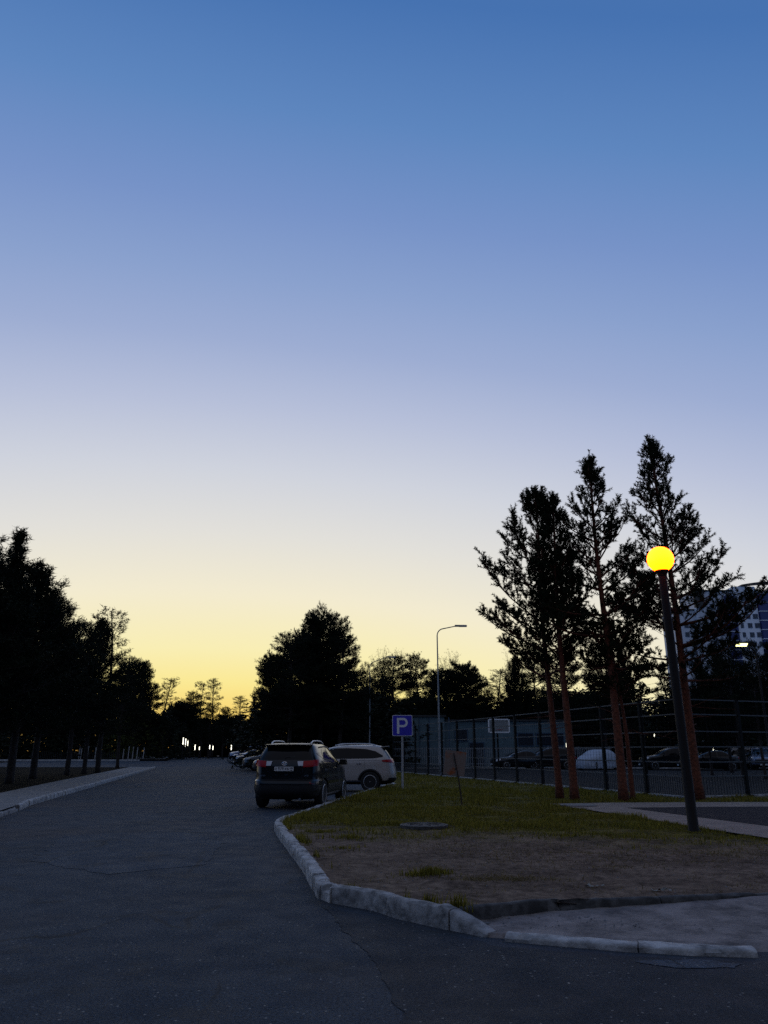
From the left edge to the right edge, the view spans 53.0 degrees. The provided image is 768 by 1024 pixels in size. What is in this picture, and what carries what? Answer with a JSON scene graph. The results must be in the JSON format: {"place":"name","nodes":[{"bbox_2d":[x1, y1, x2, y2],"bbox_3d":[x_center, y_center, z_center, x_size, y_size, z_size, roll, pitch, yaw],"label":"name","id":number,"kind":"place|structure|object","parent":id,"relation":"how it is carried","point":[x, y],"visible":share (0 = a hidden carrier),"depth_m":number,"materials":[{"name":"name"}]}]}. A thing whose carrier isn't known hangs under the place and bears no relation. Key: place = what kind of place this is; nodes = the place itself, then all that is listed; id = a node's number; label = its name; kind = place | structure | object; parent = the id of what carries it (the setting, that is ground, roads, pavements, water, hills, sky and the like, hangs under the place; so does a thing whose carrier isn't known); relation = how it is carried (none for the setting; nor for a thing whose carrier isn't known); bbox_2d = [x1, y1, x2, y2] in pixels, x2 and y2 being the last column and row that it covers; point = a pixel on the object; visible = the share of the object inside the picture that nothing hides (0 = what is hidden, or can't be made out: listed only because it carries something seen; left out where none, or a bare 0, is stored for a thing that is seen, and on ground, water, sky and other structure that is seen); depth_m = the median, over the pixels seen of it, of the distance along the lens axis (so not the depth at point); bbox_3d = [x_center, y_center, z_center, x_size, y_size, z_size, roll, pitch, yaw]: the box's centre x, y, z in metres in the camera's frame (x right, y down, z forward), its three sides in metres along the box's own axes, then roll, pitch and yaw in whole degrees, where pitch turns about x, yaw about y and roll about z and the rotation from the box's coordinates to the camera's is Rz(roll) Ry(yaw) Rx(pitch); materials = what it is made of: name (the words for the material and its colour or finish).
{"place":"outdoors","nodes":[
{"label":"outdoors","id":0,"kind":"place"},
{"bbox_2d":[0,767,126,792],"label":"soil","id":1,"kind":"structure","parent":0,"point":[47,775],"depth_m":43.96,"materials":[{"name":"soil"}]},
{"bbox_2d":[0,534,46,703],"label":"pine tree","id":2,"kind":"object","parent":1,"relation":"on","point":[10,606],"visible":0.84,"depth_m":29.77,"materials":[{"name":"green plant"}]},
{"bbox_2d":[0,525,73,736],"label":"pine tree","id":3,"kind":"object","parent":1,"relation":"on","point":[17,566],"visible":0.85,"depth_m":30.72,"materials":[{"name":"green plant"}]},
{"bbox_2d":[0,557,92,783],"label":"pine tree","id":4,"kind":"object","parent":1,"relation":"on","point":[41,579],"visible":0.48,"depth_m":34.74,"materials":[{"name":"green plant"}]},
{"bbox_2d":[1,592,108,778],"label":"pine tree","id":5,"kind":"object","parent":1,"relation":"on","point":[65,699],"visible":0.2,"depth_m":40.40,"materials":[{"name":"green plant"}]},
{"bbox_2d":[45,617,121,774],"bbox_3d":[-18.472,10.778,45.666,5.639,9.406,5.215,-14,-22,38],"label":"pine tree","id":6,"kind":"object","parent":1,"relation":"on","point":[87,628],"visible":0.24,"depth_m":45.71,"materials":[{"name":"green plant"}]},
{"bbox_2d":[51,615,136,773],"bbox_3d":[-18.460,11.442,48.870,5.457,10.030,4.768,6,-18,-20],"label":"pine tree","id":7,"kind":"object","parent":1,"relation":"on","point":[102,623],"visible":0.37,"depth_m":48.84,"materials":[{"name":"green plant"}]},
{"bbox_2d":[92,604,135,772],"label":"pine tree","id":8,"kind":"object","parent":1,"relation":"on","point":[98,757],"visible":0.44,"depth_m":51.38,"materials":[{"name":"green plant"}]},
{"bbox_2d":[98,655,152,767],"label":"pine tree","id":9,"kind":"object","parent":1,"relation":"on","point":[138,708],"visible":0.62,"depth_m":64.14,"materials":[{"name":"green plant"}]},
{"bbox_2d":[0,767,150,809],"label":"pavement","id":10,"kind":"structure","parent":0,"point":[9,799],"depth_m":29.79,"materials":[{"name":"concrete"}]},
{"bbox_2d":[0,756,169,759],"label":"soil","id":11,"kind":"structure","parent":0,"point":[89,758],"depth_m":88.09,"materials":[{"name":"soil"}]},
{"bbox_2d":[31,746,145,758],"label":"paling fence","id":12,"kind":"object","parent":11,"relation":"on","point":[80,757],"visible":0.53,"depth_m":90.65,"materials":[{"name":"grey"}]},
{"bbox_2d":[106,709,167,758],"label":"leafy bush","id":13,"kind":"object","parent":11,"relation":"on","point":[136,743],"visible":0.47,"depth_m":92.14,"materials":[{"name":"green plant"}]},
{"bbox_2d":[114,657,160,757],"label":"pine tree","id":14,"kind":"object","parent":11,"relation":"on","point":[149,672],"visible":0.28,"depth_m":94.45,"materials":[{"name":"green plant"}]},
{"bbox_2d":[131,681,171,756],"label":"pine tree","id":15,"kind":"object","parent":11,"relation":"on","point":[156,705],"visible":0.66,"depth_m":93.47,"materials":[{"name":"green plant"}]},
{"bbox_2d":[147,677,182,757],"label":"pine tree","id":16,"kind":"object","parent":11,"relation":"on","point":[173,682],"visible":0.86,"depth_m":95.22,"materials":[{"name":"green plant"}]},
{"bbox_2d":[0,756,767,1023],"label":"road","id":17,"kind":"structure","parent":0,"point":[80,946],"depth_m":6.69,"materials":[{"name":"grey asphalt"}]},
{"bbox_2d":[0,759,139,760],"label":"kerb","id":18,"kind":"structure","parent":17,"relation":"on","point":[65,760],"depth_m":86.51,"materials":[{"name":"concrete"}]},
{"bbox_2d":[13,767,155,810],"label":"kerb","id":19,"kind":"structure","parent":17,"relation":"on","point":[21,805],"depth_m":26.95,"materials":[{"name":"concrete"}]},
{"bbox_2d":[30,830,225,873],"bbox_3d":[-3.882,5.267,12.089,2.819,0.001,5.623,4,-18,-12],"label":"road patch","id":20,"kind":"object","parent":17,"relation":"on","point":[111,853],"visible":1,"depth_m":11.59,"materials":[{"name":"grey asphalt"}]},
{"bbox_2d":[169,698,201,748],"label":"pine tree","id":21,"kind":"object","parent":17,"relation":"on","point":[185,710],"visible":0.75,"depth_m":100.78,"materials":[{"name":"green plant"}]},
{"bbox_2d":[180,689,209,757],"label":"pine tree","id":22,"kind":"object","parent":17,"relation":"on","point":[193,697],"visible":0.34,"depth_m":108.35,"materials":[{"name":"green plant"}]},
{"bbox_2d":[195,681,211,757],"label":"pine tree","id":23,"kind":"object","parent":17,"relation":"on","point":[201,685],"visible":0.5,"depth_m":111.83,"materials":[{"name":"green plant"}]},
{"bbox_2d":[197,705,220,757],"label":"pine tree","id":24,"kind":"object","parent":17,"relation":"on","point":[204,729],"visible":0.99,"depth_m":104.03,"materials":[{"name":"green plant"}]},
{"bbox_2d":[204,678,228,757],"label":"pine tree","id":25,"kind":"object","parent":17,"relation":"on","point":[212,702],"visible":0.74,"depth_m":114.85,"materials":[{"name":"green plant"}]},
{"bbox_2d":[211,707,236,757],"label":"pine tree","id":26,"kind":"object","parent":17,"relation":"on","point":[225,731],"visible":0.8,"depth_m":113.55,"materials":[{"name":"green plant"}]},
{"bbox_2d":[222,695,249,748],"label":"pine tree","id":27,"kind":"object","parent":17,"relation":"on","point":[238,703],"visible":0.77,"depth_m":108.24,"materials":[{"name":"green plant"}]},
{"bbox_2d":[242,752,262,770],"bbox_3d":[-8.640,19.108,59.561,4.569,1.722,2.157,4,-18,-13],"label":"parked car","id":28,"kind":"object","parent":17,"relation":"on","point":[245,761],"visible":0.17,"depth_m":58.46,"materials":[{"name":"grey paint"}]},
{"bbox_2d":[252,649,296,742],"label":"pine tree","id":29,"kind":"object","parent":17,"relation":"on","point":[263,681],"visible":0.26,"depth_m":59.94,"materials":[{"name":"green plant"}]},
{"bbox_2d":[250,628,330,742],"bbox_3d":[-6.703,13.623,56.343,6.458,10.304,5.972,15,-23,-40],"label":"pine tree","id":30,"kind":"object","parent":17,"relation":"on","point":[292,700],"visible":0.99,"depth_m":55.95,"materials":[{"name":"green plant"}]},
{"bbox_2d":[274,814,325,889],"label":"kerb","id":31,"kind":"structure","parent":17,"relation":"on","point":[307,863],"depth_m":10.54,"materials":[{"name":"concrete"}]},
{"bbox_2d":[254,739,346,806],"bbox_3d":[-2.286,7.484,22.156,2.257,1.744,4.572,-3,-17,8],"label":"parked car","id":32,"kind":"object","parent":17,"relation":"on","point":[289,771],"visible":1,"depth_m":20.26,"materials":[{"name":"black paint"}]},
{"bbox_2d":[277,628,330,741],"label":"pine tree","id":33,"kind":"object","parent":17,"relation":"on","point":[306,735],"visible":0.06,"depth_m":61.47,"materials":[{"name":"green plant"}]},
{"bbox_2d":[313,874,337,902],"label":"kerb","id":34,"kind":"structure","parent":17,"relation":"on","point":[323,885],"depth_m":7.90,"materials":[{"name":"concrete"}]},
{"bbox_2d":[328,743,396,789],"bbox_3d":[-1.838,9.796,29.584,4.651,1.732,2.257,-1,-17,2],"label":"parked car","id":35,"kind":"object","parent":17,"relation":"on","point":[368,766],"visible":0.5,"depth_m":28.75,"materials":[{"name":"silver metal"}]},
{"bbox_2d":[359,661,377,740],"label":"pine tree","id":36,"kind":"object","parent":17,"relation":"on","point":[367,668],"visible":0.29,"depth_m":76.80,"materials":[{"name":"green plant"}]},
{"bbox_2d":[366,652,431,761],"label":"pine tree","id":37,"kind":"object","parent":17,"relation":"on","point":[387,682],"visible":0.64,"depth_m":73.52,"materials":[{"name":"green plant"}]},
{"bbox_2d":[332,884,494,937],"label":"kerb","id":38,"kind":"structure","parent":17,"relation":"on","point":[449,916],"depth_m":6.87,"materials":[{"name":"grey concrete"}]},
{"bbox_2d":[395,651,443,714],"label":"pine tree","id":39,"kind":"object","parent":17,"relation":"on","point":[431,701],"visible":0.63,"depth_m":75.64,"materials":[{"name":"green plant"}]},
{"bbox_2d":[422,664,454,719],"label":"pine tree","id":40,"kind":"object","parent":17,"relation":"on","point":[432,677],"visible":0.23,"depth_m":81.18,"materials":[{"name":"green plant"}]},
{"bbox_2d":[136,837,767,1008],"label":"gravel","id":41,"kind":"structure","parent":17,"relation":"on","point":[502,916],"depth_m":6.72,"materials":[{"name":"gravel"}]},
{"bbox_2d":[436,659,494,719],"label":"pine tree","id":42,"kind":"object","parent":17,"relation":"on","point":[463,679],"visible":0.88,"depth_m":77.16,"materials":[{"name":"green plant"}]},
{"bbox_2d":[465,674,501,719],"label":"pine tree","id":43,"kind":"object","parent":17,"relation":"on","point":[481,691],"visible":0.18,"depth_m":79.53,"materials":[{"name":"green plant"}]},
{"bbox_2d":[484,667,513,718],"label":"pine tree","id":44,"kind":"object","parent":17,"relation":"on","point":[491,690],"visible":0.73,"depth_m":77.76,"materials":[{"name":"green plant"}]},
{"bbox_2d":[395,747,610,767],"bbox_3d":[10.000,20.563,64.446,18.200,1.750,0.120,0,-17,0],"label":"picket fence","id":45,"kind":"object","parent":17,"relation":"on","point":[478,763],"visible":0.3,"depth_m":64.51,"materials":[{"name":"grey paint"}]},
{"bbox_2d":[496,655,537,719],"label":"pine tree","id":46,"kind":"object","parent":17,"relation":"on","point":[514,706],"visible":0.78,"depth_m":77.55,"materials":[{"name":"green plant"}]},
{"bbox_2d":[513,642,558,719],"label":"pine tree","id":47,"kind":"object","parent":17,"relation":"on","point":[536,700],"visible":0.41,"depth_m":77.64,"materials":[{"name":"green plant"}]},
{"bbox_2d":[321,906,767,1023],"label":"road patch","id":48,"kind":"object","parent":17,"relation":"on","point":[419,963],"visible":1,"depth_m":4.99,"materials":[{"name":"grey asphalt"}]},
{"bbox_2d":[635,959,741,967],"bbox_3d":[2.171,3.206,5.464,0.757,0.001,0.248,0,-17,0],"label":"manhole cover","id":49,"kind":"object","parent":48,"relation":"on","point":[693,963],"visible":1,"depth_m":5.47,"materials":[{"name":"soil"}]},
{"bbox_2d":[535,652,595,750],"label":"pine tree","id":50,"kind":"object","parent":17,"relation":"on","point":[557,700],"visible":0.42,"depth_m":71.51,"materials":[{"name":"green plant"}]},
{"bbox_2d":[412,767,767,768],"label":"kerb","id":51,"kind":"structure","parent":17,"relation":"on","point":[607,768],"depth_m":62.82,"materials":[{"name":"concrete"}]},
{"bbox_2d":[573,641,632,749],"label":"pine tree","id":52,"kind":"object","parent":17,"relation":"on","point":[592,697],"visible":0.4,"depth_m":67.43,"materials":[{"name":"green plant"}]},
{"bbox_2d":[459,892,767,919],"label":"kerb","id":53,"kind":"structure","parent":17,"relation":"on","point":[485,911],"depth_m":7.03,"materials":[{"name":"grey concrete"}]},
{"bbox_2d":[480,895,767,951],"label":"dusty apron","id":54,"kind":"object","parent":17,"relation":"on","point":[748,916],"visible":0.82,"depth_m":6.52,"materials":[{"name":"grey concrete"}]},
{"bbox_2d":[609,649,644,766],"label":"pine tree","id":55,"kind":"object","parent":17,"relation":"on","point":[628,707],"visible":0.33,"depth_m":68.18,"materials":[{"name":"green plant"}]},
{"bbox_2d":[504,931,757,957],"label":"kerb","id":56,"kind":"structure","parent":17,"relation":"on","point":[690,949],"depth_m":5.83,"materials":[{"name":"grey concrete"}]},
{"bbox_2d":[653,661,676,748],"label":"pine tree","id":57,"kind":"object","parent":17,"relation":"on","point":[663,686],"visible":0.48,"depth_m":69.94,"materials":[{"name":"green plant"}]},
{"bbox_2d":[664,673,697,743],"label":"pine tree","id":58,"kind":"object","parent":17,"relation":"on","point":[670,704],"visible":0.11,"depth_m":67.84,"materials":[{"name":"green plant"}]},
{"bbox_2d":[0,0,767,750],"label":"sky","id":59,"kind":"structure","parent":0,"point":[299,299],"materials":[{"name":"blue"}]},
{"bbox_2d":[405,715,565,767],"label":"hall building","id":60,"kind":"structure","parent":0,"point":[528,742],"depth_m":67.00,"materials":[{"name":"grey"}]},
{"bbox_2d":[469,742,484,767],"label":"door","id":61,"kind":"structure","parent":60,"relation":"in","point":[478,752],"depth_m":66.71,"materials":[{"name":"blue"}]},
{"bbox_2d":[517,733,533,745],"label":"window","id":62,"kind":"structure","parent":60,"relation":"in","point":[528,741],"depth_m":67.04,"materials":[{"name":"blue"}]},
{"bbox_2d":[536,733,551,745],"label":"window","id":63,"kind":"structure","parent":60,"relation":"in","point":[548,743],"depth_m":67.02,"materials":[{"name":"blue"}]},
{"bbox_2d":[280,770,767,912],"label":"lawn","id":64,"kind":"structure","parent":0,"point":[631,880],"depth_m":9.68,"materials":[{"name":"plant"}]},
{"bbox_2d":[222,694,372,768],"bbox_3d":[-8.211,18.124,64.177,12.916,7.135,12.920,12,-21,-34],"label":"leafy bush","id":65,"kind":"object","parent":64,"relation":"on","point":[254,711],"visible":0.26,"depth_m":61.13,"materials":[{"name":"green plant"}]},
{"bbox_2d":[288,600,358,743],"bbox_3d":[-4.748,13.416,59.789,5.946,12.742,5.714,9,-19,-26],"label":"pine tree","id":66,"kind":"object","parent":64,"relation":"on","point":[319,626],"visible":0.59,"depth_m":59.27,"materials":[{"name":"green plant"}]},
{"bbox_2d":[238,685,418,766],"bbox_3d":[-5.644,17.586,63.218,13.861,7.655,13.856,11,-21,-32],"label":"leafy bush","id":67,"kind":"object","parent":64,"relation":"on","point":[294,739],"visible":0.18,"depth_m":61.12,"materials":[{"name":"green plant"}]},
{"bbox_2d":[307,635,376,743],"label":"pine tree","id":68,"kind":"object","parent":64,"relation":"on","point":[356,695],"visible":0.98,"depth_m":56.92,"materials":[{"name":"green plant"}]},
{"bbox_2d":[327,667,367,742],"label":"pine tree","id":69,"kind":"object","parent":64,"relation":"on","point":[360,709],"visible":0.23,"depth_m":60.53,"materials":[{"name":"green plant"}]},
{"bbox_2d":[287,695,431,767],"bbox_3d":[-1.990,18.077,63.254,11.983,6.618,11.979,-4,-18,13],"label":"leafy bush","id":70,"kind":"object","parent":64,"relation":"on","point":[377,734],"visible":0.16,"depth_m":62.11,"materials":[{"name":"green plant"}]},
{"bbox_2d":[392,715,411,788],"bbox_3d":[0.668,8.705,27.875,0.735,2.604,0.100,1,-17,-3],"label":"parking sign","id":71,"kind":"object","parent":64,"relation":"on","point":[401,725],"visible":0.97,"depth_m":28.08,"materials":[{"name":"blue"}]},
{"bbox_2d":[400,822,447,829],"bbox_3d":[0.730,5.734,14.037,0.880,0.107,0.880,0,-17,0],"label":"manhole cover","id":72,"kind":"object","parent":64,"relation":"on","point":[421,825],"visible":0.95,"depth_m":13.78,"materials":[{"name":"metal"}]},
{"bbox_2d":[443,750,466,805],"bbox_3d":[1.815,6.769,19.562,0.618,1.396,0.072,1,-17,-4],"label":"board sign","id":73,"kind":"object","parent":64,"relation":"on","point":[454,763],"visible":0.92,"depth_m":19.68,"materials":[{"name":"black"}]},
{"bbox_2d":[473,485,600,798],"bbox_3d":[4.637,3.696,23.798,3.748,9.760,4.218,0,-17,0],"label":"pine tree","id":74,"kind":"object","parent":64,"relation":"on","point":[535,499],"visible":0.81,"depth_m":23.61,"materials":[{"name":"green plant"}]},
{"bbox_2d":[522,491,605,799],"bbox_3d":[5.289,3.705,23.112,2.486,9.336,2.537,-7,-18,21],"label":"pine tree","id":75,"kind":"object","parent":64,"relation":"on","point":[549,520],"visible":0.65,"depth_m":22.94,"materials":[{"name":"green plant"}]},
{"bbox_2d":[532,449,668,801],"bbox_3d":[6.296,2.973,22.705,3.864,10.486,3.869,-8,-19,23],"label":"pine tree","id":76,"kind":"object","parent":64,"relation":"on","point":[591,475],"visible":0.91,"depth_m":22.69,"materials":[{"name":"green plant"}]},
{"bbox_2d":[575,616,672,799],"bbox_3d":[7.031,5.642,22.494,2.663,5.266,2.807,-6,-18,20],"label":"pine tree","id":77,"kind":"object","parent":64,"relation":"on","point":[591,682],"visible":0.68,"depth_m":22.22,"materials":[{"name":"green plant"}]},
{"bbox_2d":[647,547,700,831],"bbox_3d":[5.288,3.101,14.044,0.494,5.088,0.494,0,-17,0],"label":"globe lamp","id":78,"kind":"object","parent":64,"relation":"on","point":[660,561],"visible":0.99,"depth_m":13.99,"materials":[{"name":"black metal"}]},
{"bbox_2d":[603,434,767,800],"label":"pine tree","id":79,"kind":"object","parent":64,"relation":"on","point":[651,449],"visible":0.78,"depth_m":22.92,"materials":[{"name":"green plant"}]},
{"bbox_2d":[412,769,767,795],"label":"court ground","id":80,"kind":"structure","parent":0,"point":[635,771],"depth_m":38.93,"materials":[{"name":"grey asphalt"}]},
{"bbox_2d":[437,625,466,774],"bbox_3d":[4.020,10.825,44.661,1.865,8.547,0.260,0,-17,0],"label":"street lamp","id":81,"kind":"object","parent":80,"relation":"on","point":[439,757],"visible":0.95,"depth_m":44.68,"materials":[{"name":"metal"}]},
{"bbox_2d":[488,719,509,770],"bbox_3d":[8.267,16.818,55.610,1.250,3.613,1.274,13,-22,-37],"label":"basketball hoop","id":82,"kind":"object","parent":80,"relation":"on","point":[503,722],"visible":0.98,"depth_m":55.93,"materials":[{"name":"metal"}]},
{"bbox_2d":[490,750,545,768],"bbox_3d":[10.694,19.720,61.207,4.567,1.450,2.157,4,-18,-11],"label":"parked car","id":83,"kind":"object","parent":80,"relation":"on","point":[521,762],"visible":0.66,"depth_m":60.41,"materials":[{"name":"black paint"}]},
{"bbox_2d":[525,748,576,768],"bbox_3d":[13.034,19.678,61.532,4.569,1.722,2.157,1,-17,-4],"label":"parked car","id":84,"kind":"object","parent":80,"relation":"on","point":[550,756],"visible":0.41,"depth_m":60.72,"materials":[{"name":"black paint"}]},
{"bbox_2d":[393,699,767,797],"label":"court fence","id":85,"kind":"object","parent":80,"relation":"on","point":[503,776],"visible":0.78,"depth_m":27.43,"materials":[{"name":"black metal"}]},
{"bbox_2d":[576,749,616,769],"bbox_3d":[16.554,19.157,59.514,4.431,1.520,1.993,15,-23,-40],"label":"covered car","id":86,"kind":"object","parent":80,"relation":"on","point":[586,755],"visible":0.62,"depth_m":58.50,"materials":[{"name":"silver fabric"}]},
{"bbox_2d":[638,747,698,769],"bbox_3d":[21.875,18.908,59.050,4.569,1.722,2.157,-1,-17,4],"label":"parked car","id":87,"kind":"object","parent":80,"relation":"on","point":[660,755],"visible":0.39,"depth_m":58.28,"materials":[{"name":"black paint"}]},
{"bbox_2d":[677,750,739,770],"bbox_3d":[24.148,18.444,57.098,4.567,1.450,2.157,-2,-17,8],"label":"parked car","id":88,"kind":"object","parent":80,"relation":"on","point":[718,753],"visible":0.45,"depth_m":56.26,"materials":[{"name":"black paint"}]},
{"bbox_2d":[688,659,732,775],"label":"pine tree","id":89,"kind":"object","parent":80,"relation":"on","point":[705,688],"visible":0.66,"depth_m":44.30,"materials":[{"name":"green plant"}]},
{"bbox_2d":[701,653,752,772],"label":"pine tree","id":90,"kind":"object","parent":80,"relation":"on","point":[731,739],"visible":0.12,"depth_m":51.70,"materials":[{"name":"green plant"}]},
{"bbox_2d":[699,634,762,777],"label":"pine tree","id":91,"kind":"object","parent":80,"relation":"on","point":[726,666],"visible":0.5,"depth_m":42.99,"materials":[{"name":"green plant"}]},
{"bbox_2d":[727,636,767,778],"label":"pine tree","id":92,"kind":"object","parent":80,"relation":"on","point":[747,653],"visible":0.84,"depth_m":40.92,"materials":[{"name":"green plant"}]},
{"bbox_2d":[736,642,767,743],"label":"street lamp","id":93,"kind":"object","parent":80,"relation":"on","point":[759,677],"visible":0.98,"depth_m":35.25,"materials":[{"name":"metal"}]},
{"bbox_2d":[746,748,767,769],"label":"parked car","id":94,"kind":"object","parent":80,"relation":"on","point":[755,752],"visible":0.76,"depth_m":58.73,"materials":[{"name":"blue paint"}]},
{"bbox_2d":[561,802,767,837],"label":"walkway","id":95,"kind":"structure","parent":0,"point":[746,829],"depth_m":17.02,"materials":[{"name":"concrete"}]},
{"bbox_2d":[627,807,767,825],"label":"play surface","id":96,"kind":"object","parent":95,"relation":"on","point":[755,815],"visible":0.83,"depth_m":16.95,"materials":[{"name":"rubber"}]},
{"bbox_3d":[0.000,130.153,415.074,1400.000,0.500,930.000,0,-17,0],"label":"ground","id":97,"kind":"structure","parent":0,"visible":0},
{"bbox_2d":[0,686,767,756],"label":"distant woods","id":98,"kind":"object","parent":97,"relation":"on","point":[217,747],"visible":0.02,"depth_m":120.19,"materials":[{"name":"plant"}]},
{"bbox_2d":[480,686,660,759],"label":"leafy bush","id":99,"kind":"object","parent":97,"relation":"on","point":[582,738],"visible":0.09,"depth_m":77.03,"materials":[{"name":"green plant"}]},
{"bbox_2d":[531,682,692,763],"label":"leafy bush","id":100,"kind":"object","parent":97,"relation":"on","point":[608,712],"visible":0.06,"depth_m":78.51,"materials":[{"name":"green plant"}]},
{"bbox_2d":[594,686,764,767],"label":"leafy bush","id":101,"kind":"object","parent":97,"relation":"on","point":[645,709],"visible":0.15,"depth_m":70.34,"materials":[{"name":"green plant"}]},
{"bbox_2d":[648,682,767,768],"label":"leafy bush","id":102,"kind":"object","parent":97,"relation":"on","point":[747,744],"visible":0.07,"depth_m":65.40,"materials":[{"name":"green plant"}]},
{"bbox_2d":[662,581,767,743],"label":"apartment tower","id":103,"kind":"structure","parent":97,"relation":"on","point":[754,625],"depth_m":255.72,"materials":[{"name":"white"}]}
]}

